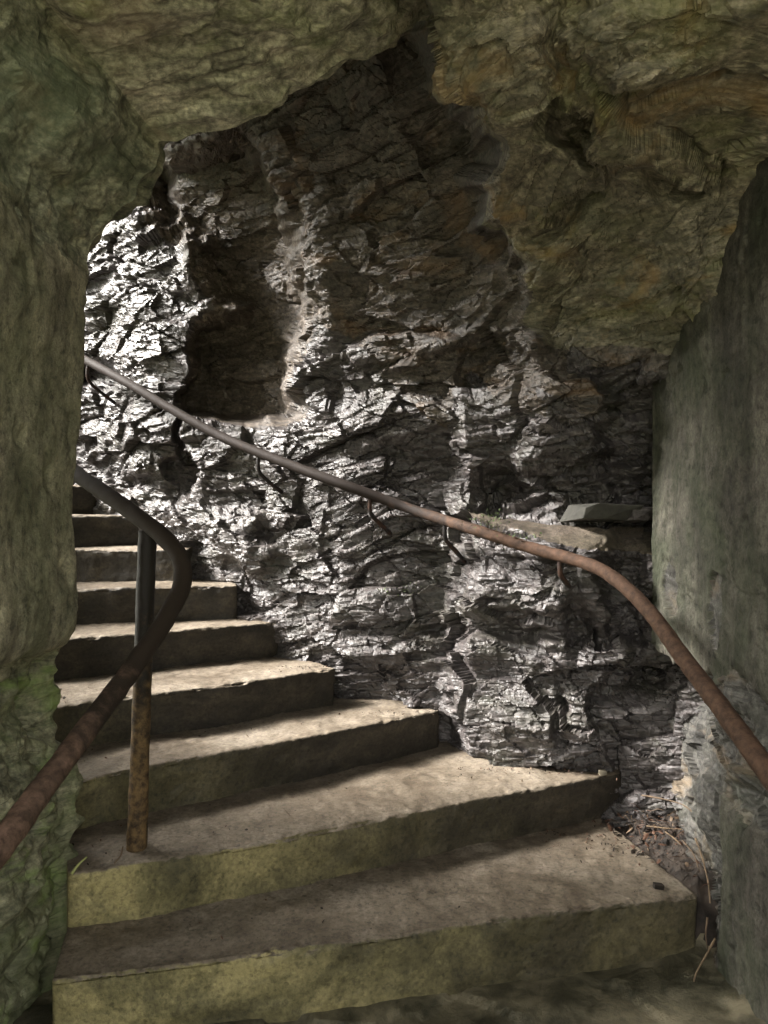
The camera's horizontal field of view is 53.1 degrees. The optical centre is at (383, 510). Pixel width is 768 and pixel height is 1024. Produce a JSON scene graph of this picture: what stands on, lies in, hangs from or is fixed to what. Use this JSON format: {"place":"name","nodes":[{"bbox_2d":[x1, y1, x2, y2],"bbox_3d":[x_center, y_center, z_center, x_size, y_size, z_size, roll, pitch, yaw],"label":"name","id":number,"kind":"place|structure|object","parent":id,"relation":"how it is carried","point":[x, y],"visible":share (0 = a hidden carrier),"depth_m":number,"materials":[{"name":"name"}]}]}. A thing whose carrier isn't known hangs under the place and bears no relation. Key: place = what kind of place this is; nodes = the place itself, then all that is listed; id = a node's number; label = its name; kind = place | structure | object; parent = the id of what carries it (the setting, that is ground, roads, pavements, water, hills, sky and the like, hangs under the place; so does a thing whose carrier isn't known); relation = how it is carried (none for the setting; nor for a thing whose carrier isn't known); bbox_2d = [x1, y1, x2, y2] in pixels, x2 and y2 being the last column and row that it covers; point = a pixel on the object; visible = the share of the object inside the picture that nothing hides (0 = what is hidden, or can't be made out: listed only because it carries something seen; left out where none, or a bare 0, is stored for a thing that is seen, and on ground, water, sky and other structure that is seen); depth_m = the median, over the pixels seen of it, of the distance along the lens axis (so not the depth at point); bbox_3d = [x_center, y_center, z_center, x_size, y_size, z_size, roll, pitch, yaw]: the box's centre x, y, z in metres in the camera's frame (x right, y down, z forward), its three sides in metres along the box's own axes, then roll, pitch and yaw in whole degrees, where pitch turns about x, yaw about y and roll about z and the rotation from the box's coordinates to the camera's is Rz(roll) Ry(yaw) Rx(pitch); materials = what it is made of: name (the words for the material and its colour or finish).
{"place":"outdoors","nodes":[
{"label":"outdoors","id":0,"kind":"place"},
{"bbox_2d":[12,933,766,1023],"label":"floor","id":1,"kind":"structure","parent":0,"point":[666,990],"depth_m":2.23,"materials":[{"name":"grey concrete"}]},
{"bbox_2d":[52,485,696,1023],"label":"concrete staircase","id":2,"kind":"structure","parent":1,"relation":"on","point":[184,893],"depth_m":2.58,"materials":[{"name":"grey concrete"}]},
{"bbox_2d":[71,856,86,874],"bbox_3d":[-0.894,1.040,2.250,0.048,0.046,0.010,0,0,-29],"label":"grass stem","id":3,"kind":"object","parent":2,"relation":"on","point":[76,867],"visible":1,"depth_m":2.25,"materials":[{"name":"plant"}]},
{"bbox_2d":[0,464,191,869],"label":"handrail","id":4,"kind":"object","parent":2,"relation":"on","point":[18,821],"visible":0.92,"depth_m":2.32,"materials":[{"name":"metal"}]},
{"bbox_2d":[114,846,123,863],"bbox_3d":[-0.796,1.039,2.313,0.013,0.042,0.038,0,0,28],"label":"twig","id":5,"kind":"object","parent":2,"relation":"on","point":[121,852],"visible":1,"depth_m":2.31,"materials":[{"name":"brown wood"}]},
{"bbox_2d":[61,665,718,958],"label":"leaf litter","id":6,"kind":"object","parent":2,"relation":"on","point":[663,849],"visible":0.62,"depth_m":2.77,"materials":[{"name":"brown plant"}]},
{"bbox_2d":[646,825,682,829],"bbox_3d":[1.020,1.158,2.797,0.130,0.026,0.012,0,0,39],"label":"twig","id":7,"kind":"object","parent":6,"relation":"on","point":[663,827],"visible":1,"depth_m":2.79,"materials":[{"name":"beige wood"}]},
{"bbox_2d":[682,840,699,871],"bbox_3d":[1.065,1.192,2.650,0.016,0.050,0.142,0,0,-2],"label":"twig","id":8,"kind":"object","parent":6,"relation":"on","point":[689,848],"visible":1,"depth_m":2.66,"materials":[{"name":"brown wood"}]},
{"bbox_2d":[694,838,710,902],"bbox_3d":[1.068,1.198,2.564,0.016,0.112,0.237,0,0,11],"label":"twig","id":9,"kind":"object","parent":6,"relation":"on","point":[696,841],"visible":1,"depth_m":2.57,"materials":[{"name":"brown wood"}]},
{"bbox_2d":[598,769,606,775],"bbox_3d":[0.876,1.051,3.080,0.034,0.023,0.029,0,0,0],"label":"pebble","id":10,"kind":"object","parent":2,"relation":"on","point":[602,772],"visible":1,"depth_m":3.07,"materials":[{"name":"beige stone"}]},
{"bbox_2d":[653,882,663,889],"bbox_3d":[0.894,1.223,2.501,0.034,0.018,0.025,0,0,0],"label":"pebble","id":11,"kind":"object","parent":2,"relation":"on","point":[658,885],"visible":1,"depth_m":2.49,"materials":[{"name":"black stone"}]},
{"bbox_2d":[693,938,715,981],"bbox_3d":[0.971,1.373,2.329,0.116,0.118,0.008,0,0,-33],"label":"twig","id":12,"kind":"object","parent":1,"relation":"on","point":[707,952],"visible":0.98,"depth_m":2.33,"materials":[{"name":"brown wood"}]},
{"label":"ground","id":13,"kind":"structure","parent":0,"visible":0},
{"bbox_2d":[0,0,170,1023],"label":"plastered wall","id":14,"kind":"structure","parent":13,"relation":"on","point":[82,153],"depth_m":2.07,"materials":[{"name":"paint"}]},
{"bbox_2d":[73,126,703,827],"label":"rock wall","id":15,"kind":"structure","parent":13,"relation":"on","point":[201,306],"depth_m":3.56,"materials":[{"name":"stone"}]},
{"bbox_2d":[46,0,767,428],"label":"rock overhang","id":16,"kind":"object","parent":15,"relation":"on","point":[510,202],"visible":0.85,"depth_m":2.34,"materials":[{"name":"stone"}]},
{"bbox_2d":[84,354,767,791],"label":"wall handrail","id":17,"kind":"object","parent":15,"relation":"attached to","point":[738,730],"depth_m":2.91,"materials":[{"name":"metal"}]},
{"bbox_2d":[377,509,541,597],"bbox_3d":[0.269,0.187,3.129,0.725,0.393,0.287,0,0,35],"label":"moss","id":18,"kind":"object","parent":15,"relation":"attached to","point":[492,527],"visible":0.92,"depth_m":3.02,"materials":[{"name":"green plant"}]},
{"bbox_2d":[559,503,642,521],"bbox_3d":[0.867,0.011,3.090,0.284,0.078,0.228,0,0,0],"label":"loose stone","id":19,"kind":"object","parent":15,"relation":"on","point":[598,512],"visible":0.92,"depth_m":3.00,"materials":[{"name":"grey stone"}]},
{"bbox_2d":[614,506,652,522],"bbox_3d":[0.998,0.017,3.057,0.118,0.070,0.113,0,0,-16],"label":"loose stone","id":20,"kind":"object","parent":15,"relation":"on","point":[643,514],"visible":0.69,"depth_m":3.01,"materials":[{"name":"stone"}]},
{"bbox_2d":[638,157,767,1023],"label":"rendered wall","id":21,"kind":"structure","parent":13,"relation":"on","point":[709,543],"depth_m":2.32,"materials":[{"name":"paint"}]},
{"bbox_2d":[641,794,691,811],"bbox_3d":[1.064,1.092,2.873,0.031,0.014,0.215,0,0,-37],"label":"twig","id":22,"kind":"object","parent":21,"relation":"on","point":[664,799],"visible":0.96,"depth_m":2.89,"materials":[{"name":"beige wood"}]},
{"bbox_2d":[705,917,707,948],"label":"twig","id":23,"kind":"object","parent":21,"relation":"hanging from","point":[706,924],"visible":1,"depth_m":2.40,"materials":[{"name":"brown wood"}]}
]}

